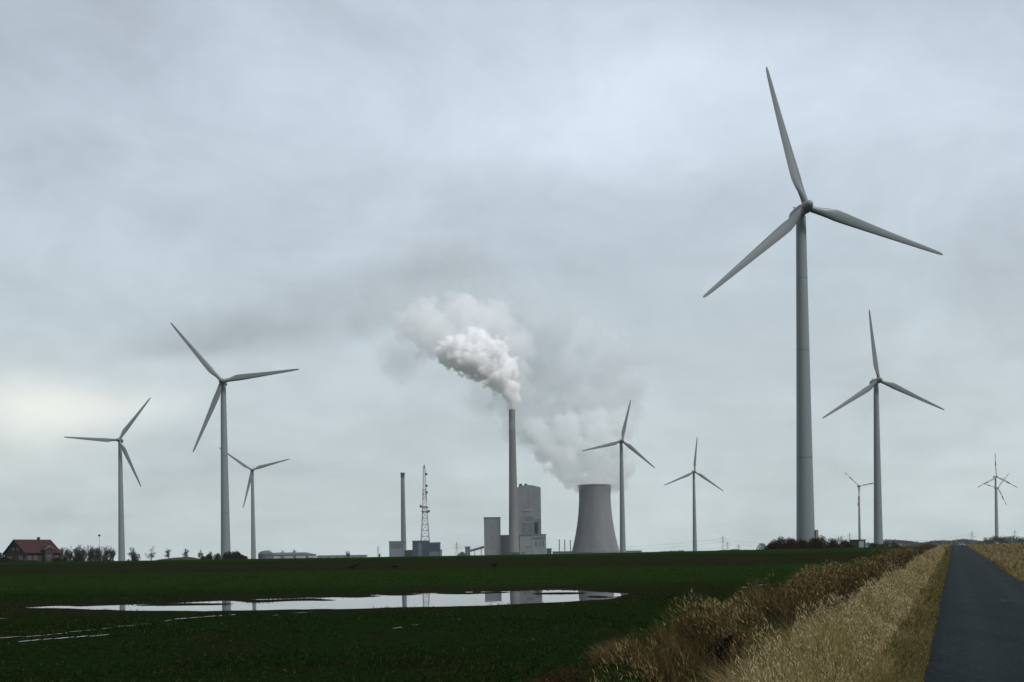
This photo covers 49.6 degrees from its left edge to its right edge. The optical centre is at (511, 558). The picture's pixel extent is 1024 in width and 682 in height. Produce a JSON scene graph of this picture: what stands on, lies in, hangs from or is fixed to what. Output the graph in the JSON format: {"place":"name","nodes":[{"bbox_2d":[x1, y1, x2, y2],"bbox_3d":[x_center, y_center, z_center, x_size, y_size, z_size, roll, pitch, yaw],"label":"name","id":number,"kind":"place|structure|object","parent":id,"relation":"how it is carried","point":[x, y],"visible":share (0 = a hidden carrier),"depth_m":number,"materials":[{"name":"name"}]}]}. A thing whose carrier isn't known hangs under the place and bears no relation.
{"place":"outdoors","nodes":[
{"label":"outdoors","id":0,"kind":"place"},
{"bbox_2d":[159,556,199,559],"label":"earth bank","id":1,"kind":"structure","parent":0,"point":[184,558],"depth_m":596.90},
{"bbox_2d":[24,589,635,610],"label":"flood water","id":2,"kind":"structure","parent":0,"point":[434,599],"depth_m":38.02,"materials":[{"name":"white liquid"}]},
{"bbox_2d":[2,566,795,681],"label":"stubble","id":3,"kind":"object","parent":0,"point":[289,639],"visible":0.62,"depth_m":22.22,"materials":[{"name":"plant"}]},
{"bbox_2d":[0,545,1023,681],"bbox_3d":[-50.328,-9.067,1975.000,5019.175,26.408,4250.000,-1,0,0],"label":"ground","id":4,"kind":"structure","parent":0,"point":[673,559],"depth_m":31.16,"materials":[{"name":"green plant"}]},
{"bbox_2d":[0,550,15,562],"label":"bush","id":5,"kind":"object","parent":4,"relation":"on","point":[4,558],"visible":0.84,"depth_m":329.63,"materials":[{"name":"green plant"}]},
{"bbox_2d":[3,537,61,561],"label":"farmhouse","id":6,"kind":"object","parent":4,"relation":"on","point":[38,549],"visible":0.81,"depth_m":344.17,"materials":[{"name":"brick"}]},
{"bbox_2d":[52,557,69,561],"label":"bush","id":7,"kind":"object","parent":4,"relation":"on","point":[60,559],"visible":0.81,"depth_m":344.80,"materials":[{"name":"green plant"}]},
{"bbox_2d":[18,634,108,641],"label":"rut water","id":8,"kind":"structure","parent":4,"relation":"on","point":[64,637],"depth_m":23.76,"materials":[{"name":"black liquid"}]},
{"bbox_2d":[61,548,68,558],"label":"bare tree","id":9,"kind":"object","parent":4,"relation":"on","point":[64,555],"visible":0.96,"depth_m":584.08,"materials":[{"name":"brown plant"}]},
{"bbox_2d":[65,546,74,561],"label":"bare tree","id":10,"kind":"object","parent":4,"relation":"on","point":[70,555],"visible":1,"depth_m":581.27,"materials":[{"name":"brown plant"}]},
{"bbox_2d":[79,547,87,560],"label":"bare tree","id":11,"kind":"object","parent":4,"relation":"on","point":[83,552],"visible":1,"depth_m":581.17,"materials":[{"name":"brown plant"}]},
{"bbox_2d":[66,555,111,561],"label":"bush","id":12,"kind":"object","parent":4,"relation":"on","point":[80,559],"visible":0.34,"depth_m":598.86,"materials":[{"name":"green plant"}]},
{"bbox_2d":[88,546,95,560],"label":"bare tree","id":13,"kind":"object","parent":4,"relation":"on","point":[92,554],"visible":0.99,"depth_m":571.91,"materials":[{"name":"brown plant"}]},
{"bbox_2d":[95,548,101,560],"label":"bare tree","id":14,"kind":"object","parent":4,"relation":"on","point":[98,554],"visible":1,"depth_m":575.51,"materials":[{"name":"brown plant"}]},
{"bbox_2d":[100,549,107,560],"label":"bare tree","id":15,"kind":"object","parent":4,"relation":"on","point":[104,557],"visible":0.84,"depth_m":591.94,"materials":[{"name":"brown plant"}]},
{"bbox_2d":[65,398,149,560],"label":"wind turbine","id":16,"kind":"object","parent":4,"relation":"on","point":[121,535],"visible":1,"depth_m":724.28,"materials":[{"name":"paint"}]},
{"bbox_2d":[105,546,113,558],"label":"bare tree","id":17,"kind":"object","parent":4,"relation":"on","point":[111,556],"visible":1,"depth_m":581.78,"materials":[{"name":"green plant"}]},
{"bbox_2d":[108,546,115,560],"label":"bare tree","id":18,"kind":"object","parent":4,"relation":"on","point":[113,550],"visible":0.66,"depth_m":590.04,"materials":[{"name":"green plant"}]},
{"bbox_2d":[2,614,234,637],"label":"rut water","id":19,"kind":"structure","parent":4,"relation":"on","point":[116,626],"depth_m":26.84,"materials":[{"name":"black liquid"}]},
{"bbox_2d":[128,553,139,560],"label":"bush","id":20,"kind":"object","parent":4,"relation":"on","point":[134,556],"visible":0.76,"depth_m":619.57,"materials":[{"name":"green plant"}]},
{"bbox_2d":[144,548,155,559],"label":"bare tree","id":21,"kind":"object","parent":4,"relation":"on","point":[152,549],"visible":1,"depth_m":559.22,"materials":[{"name":"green plant"}]},
{"bbox_2d":[164,549,170,557],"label":"bare tree","id":22,"kind":"object","parent":4,"relation":"on","point":[167,552],"visible":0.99,"depth_m":638.78,"materials":[{"name":"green plant"}]},
{"bbox_2d":[183,549,188,556],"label":"bare tree","id":23,"kind":"object","parent":4,"relation":"on","point":[186,551],"visible":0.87,"depth_m":640.03,"materials":[{"name":"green plant"}]},
{"bbox_2d":[200,549,248,559],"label":"bush","id":24,"kind":"object","parent":4,"relation":"on","point":[236,555],"visible":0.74,"depth_m":468.41,"materials":[{"name":"green plant"}]},
{"bbox_2d":[170,322,298,557],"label":"wind turbine","id":25,"kind":"object","parent":4,"relation":"on","point":[225,516],"visible":0.99,"depth_m":495.70,"materials":[{"name":"paint"}]},
{"bbox_2d":[219,447,288,558],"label":"wind turbine","id":26,"kind":"object","parent":4,"relation":"on","point":[253,538],"visible":0.97,"depth_m":973.87,"materials":[{"name":"paint"}]},
{"bbox_2d":[258,551,273,558],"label":"feed silo","id":27,"kind":"object","parent":4,"relation":"on","point":[265,554],"visible":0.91,"depth_m":880.22,"materials":[{"name":"grey metal"}]},
{"bbox_2d":[273,552,316,558],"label":"barn","id":28,"kind":"structure","parent":4,"relation":"on","point":[295,555],"depth_m":900.00,"materials":[{"name":"grey metal"}]},
{"bbox_2d":[316,555,366,557],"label":"barn","id":29,"kind":"structure","parent":4,"relation":"on","point":[329,556],"depth_m":1300.00,"materials":[{"name":"grey metal"}]},
{"bbox_2d":[389,541,405,556],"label":"grey block","id":30,"kind":"structure","parent":4,"relation":"on","point":[396,548],"depth_m":1875.00,"materials":[{"name":"grey concrete"}]},
{"bbox_2d":[401,473,405,549],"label":"old chimney","id":31,"kind":"object","parent":4,"relation":"on","point":[403,527],"visible":0.87,"depth_m":1896.96,"materials":[{"name":"concrete"}]},
{"bbox_2d":[405,550,412,555],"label":"yard store","id":32,"kind":"structure","parent":4,"relation":"on","point":[408,553],"depth_m":1885.00,"materials":[{"name":"grey"}]},
{"bbox_2d":[0,561,839,681],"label":"winter crop","id":33,"kind":"object","parent":4,"relation":"on","point":[491,669],"visible":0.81,"depth_m":23.21,"materials":[{"name":"green plant"}]},
{"bbox_2d":[412,540,428,555],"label":"blue block","id":34,"kind":"structure","parent":4,"relation":"on","point":[420,547],"depth_m":1870.00,"materials":[{"name":"blue metal"}]},
{"bbox_2d":[420,465,429,541],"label":"lattice mast","id":35,"kind":"object","parent":4,"relation":"on","point":[422,506],"visible":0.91,"depth_m":1902.37,"materials":[{"name":"metal"}]},
{"bbox_2d":[428,542,440,555],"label":"blue hall","id":36,"kind":"structure","parent":4,"relation":"on","point":[434,548],"depth_m":1872.00,"materials":[{"name":"blue metal"}]},
{"bbox_2d":[465,547,469,554],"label":"conveyor house","id":37,"kind":"structure","parent":4,"relation":"on","point":[467,550],"depth_m":1896.00,"materials":[{"name":"grey metal"}]},
{"bbox_2d":[470,546,483,554],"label":"coal conveyor","id":38,"kind":"object","parent":4,"relation":"on","point":[478,548],"visible":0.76,"depth_m":1907.32,"materials":[{"name":"grey metal"}]},
{"bbox_2d":[483,517,500,554],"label":"bunker tower","id":39,"kind":"structure","parent":4,"relation":"on","point":[492,536],"depth_m":1900.00,"materials":[{"name":"grey concrete"}]},
{"bbox_2d":[501,535,508,554],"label":"link building","id":40,"kind":"structure","parent":4,"relation":"on","point":[504,544],"depth_m":1906.00,"materials":[{"name":"grey concrete"}]},
{"bbox_2d":[509,409,518,554],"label":"tall chimney","id":41,"kind":"object","parent":4,"relation":"on","point":[513,529],"visible":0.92,"depth_m":1880.24,"materials":[{"name":"concrete"}]},
{"bbox_2d":[519,535,531,554],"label":"annex building","id":42,"kind":"structure","parent":4,"relation":"on","point":[525,544],"depth_m":1894.00,"materials":[{"name":"grey concrete"}]},
{"bbox_2d":[517,484,540,554],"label":"boiler house","id":43,"kind":"structure","parent":4,"relation":"on","point":[529,509],"depth_m":1920.00,"materials":[{"name":"grey concrete"}]},
{"bbox_2d":[531,534,545,553],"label":"turbine hall","id":44,"kind":"structure","parent":4,"relation":"on","point":[538,543],"depth_m":1898.00,"materials":[{"name":"grey concrete"}]},
{"bbox_2d":[546,548,551,553],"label":"pump house","id":45,"kind":"structure","parent":4,"relation":"on","point":[548,550],"depth_m":1900.00,"materials":[{"name":"grey concrete"}]},
{"bbox_2d":[552,551,572,553],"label":"workshop","id":46,"kind":"structure","parent":4,"relation":"on","point":[562,552],"depth_m":1900.00,"materials":[{"name":"grey concrete"}]},
{"bbox_2d":[572,484,618,553],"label":"cooling tower","id":47,"kind":"structure","parent":4,"relation":"on","point":[595,531],"depth_m":1932.80,"materials":[{"name":"concrete"}]},
{"bbox_2d":[582,400,654,552],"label":"wind turbine","id":48,"kind":"object","parent":4,"relation":"on","point":[621,441],"visible":0.99,"depth_m":783.05,"materials":[{"name":"paint"}]},
{"bbox_2d":[665,440,722,550],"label":"wind turbine","id":49,"kind":"object","parent":4,"relation":"on","point":[694,514],"visible":0.99,"depth_m":1091.24,"materials":[{"name":"paint"}]},
{"bbox_2d":[659,549,745,551],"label":"hedge","id":50,"kind":"object","parent":4,"relation":"on","point":[686,550],"visible":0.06,"depth_m":2295.08,"materials":[{"name":"green plant"}]},
{"bbox_2d":[705,634,732,671],"bbox_3d":[3.418,1.623,18.206,0.509,0.789,0.366,-1,0,43],"label":"dead weed","id":51,"kind":"object","parent":4,"relation":"on","point":[725,644],"visible":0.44,"depth_m":18.13,"materials":[{"name":"brown plant"}]},
{"bbox_2d":[514,547,934,681],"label":"ditch grass","id":52,"kind":"structure","parent":4,"relation":"on","point":[567,674],"depth_m":16.43,"materials":[{"name":"brown plant"}]},
{"bbox_2d":[590,546,915,681],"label":"reed plumes","id":53,"kind":"object","parent":52,"relation":"on","point":[805,574],"visible":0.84,"depth_m":22.41,"materials":[{"name":"plant"}]},
{"bbox_2d":[714,639,742,681],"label":"dead weed","id":54,"kind":"object","parent":4,"relation":"on","point":[720,653],"visible":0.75,"depth_m":17.40,"materials":[{"name":"brown plant"}]},
{"bbox_2d":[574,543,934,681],"bbox_3d":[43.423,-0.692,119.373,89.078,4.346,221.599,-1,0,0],"label":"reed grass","id":55,"kind":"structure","parent":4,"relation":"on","point":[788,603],"depth_m":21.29,"materials":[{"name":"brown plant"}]},
{"bbox_2d":[756,541,782,549],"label":"bush","id":56,"kind":"object","parent":4,"relation":"on","point":[771,545],"visible":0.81,"depth_m":255.64,"materials":[{"name":"brown plant"}]},
{"bbox_2d":[769,536,797,548],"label":"bush","id":57,"kind":"object","parent":4,"relation":"on","point":[780,541],"visible":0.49,"depth_m":255.38,"materials":[{"name":"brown plant"}]},
{"bbox_2d":[781,536,808,548],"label":"bush","id":58,"kind":"object","parent":4,"relation":"on","point":[789,544],"visible":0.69,"depth_m":252.25,"materials":[{"name":"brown plant"}]},
{"bbox_2d":[790,538,829,548],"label":"bush","id":59,"kind":"object","parent":4,"relation":"on","point":[803,545],"visible":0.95,"depth_m":249.73,"materials":[{"name":"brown plant"}]},
{"bbox_2d":[682,543,948,681],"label":"straw grass","id":60,"kind":"structure","parent":4,"relation":"on","point":[832,637],"depth_m":14.96,"materials":[{"name":"beige plant"}]},
{"bbox_2d":[703,66,942,543],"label":"wind turbine","id":61,"kind":"object","parent":4,"relation":"on","point":[805,523],"visible":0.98,"depth_m":261.56,"materials":[{"name":"paint"}]},
{"bbox_2d":[808,533,841,547],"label":"bush","id":62,"kind":"object","parent":4,"relation":"on","point":[836,544],"visible":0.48,"depth_m":256.95,"materials":[{"name":"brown plant"}]},
{"bbox_2d":[726,544,944,681],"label":"seed heads","id":63,"kind":"object","parent":4,"relation":"on","point":[877,584],"visible":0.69,"depth_m":16.88,"materials":[{"name":"beige plant"}]},
{"bbox_2d":[825,535,854,547],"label":"bush","id":64,"kind":"object","parent":4,"relation":"on","point":[844,544],"visible":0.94,"depth_m":257.80,"materials":[{"name":"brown plant"}]},
{"bbox_2d":[849,539,865,546],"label":"transformer kiosk","id":65,"kind":"object","parent":4,"relation":"on","point":[858,542],"visible":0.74,"depth_m":300.00,"materials":[{"name":"grey concrete"}]},
{"bbox_2d":[859,541,863,546],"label":"door","id":66,"kind":"structure","parent":65,"relation":"in","point":[861,543],"depth_m":299.94,"materials":[{"name":"grey metal"}]},
{"bbox_2d":[845,473,873,538],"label":"wind turbine","id":67,"kind":"object","parent":4,"relation":"on","point":[859,523],"visible":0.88,"depth_m":1754.29,"materials":[{"name":"paint"}]},
{"bbox_2d":[868,543,883,546],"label":"bush","id":68,"kind":"object","parent":4,"relation":"on","point":[875,545],"visible":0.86,"depth_m":399.69,"materials":[{"name":"green plant"}]},
{"bbox_2d":[823,309,943,546],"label":"wind turbine","id":69,"kind":"object","parent":4,"relation":"on","point":[878,531],"visible":0.98,"depth_m":531.32,"materials":[{"name":"paint"}]},
{"bbox_2d":[883,541,900,546],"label":"bush","id":70,"kind":"object","parent":4,"relation":"on","point":[891,544],"visible":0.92,"depth_m":419.19,"materials":[{"name":"green plant"}]},
{"bbox_2d":[860,545,951,681],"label":"fringe grass","id":71,"kind":"structure","parent":4,"relation":"on","point":[920,634],"depth_m":20.40,"materials":[{"name":"brown plant"}]},
{"bbox_2d":[913,549,925,558],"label":"bush","id":72,"kind":"object","parent":4,"relation":"on","point":[916,554],"visible":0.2,"depth_m":111.71,"materials":[{"name":"brown plant"}]},
{"bbox_2d":[865,536,1023,546],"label":"woods","id":73,"kind":"object","parent":4,"relation":"on","point":[940,542],"visible":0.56,"depth_m":2285.24,"materials":[{"name":"green plant"}]},
{"bbox_2d":[983,536,993,543],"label":"round tree","id":74,"kind":"object","parent":4,"relation":"on","point":[988,541],"visible":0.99,"depth_m":1248.93,"materials":[{"name":"green plant"}]},
{"bbox_2d":[983,476,1006,543],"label":"wind turbine","id":75,"kind":"object","parent":4,"relation":"on","point":[997,499],"visible":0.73,"depth_m":1903.53,"materials":[{"name":"paint"}]},
{"bbox_2d":[967,543,1023,582],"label":"verge grass","id":76,"kind":"structure","parent":4,"relation":"on","point":[1017,554],"depth_m":110.42,"materials":[{"name":"plant"}]},
{"bbox_2d":[977,455,1017,543],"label":"wind turbine","id":77,"kind":"object","parent":4,"relation":"on","point":[996,523],"visible":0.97,"depth_m":1600.94,"materials":[{"name":"paint"}]},
{"bbox_2d":[993,537,1006,543],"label":"round tree","id":78,"kind":"object","parent":4,"relation":"on","point":[1000,539],"visible":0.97,"depth_m":1239.15,"materials":[{"name":"green plant"}]},
{"bbox_2d":[1016,536,1023,542],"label":"round tree","id":79,"kind":"object","parent":4,"relation":"on","point":[1020,540],"visible":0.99,"depth_m":1299.43,"materials":[{"name":"green plant"}]},
{"bbox_2d":[0,0,1023,560],"label":"sky","id":80,"kind":"structure","parent":0,"point":[450,217],"materials":[{"name":"grey"}]},
{"bbox_2d":[923,545,1023,681],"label":"road","id":81,"kind":"structure","parent":0,"point":[978,635],"depth_m":23.44,"materials":[{"name":"grey asphalt"}]}
]}

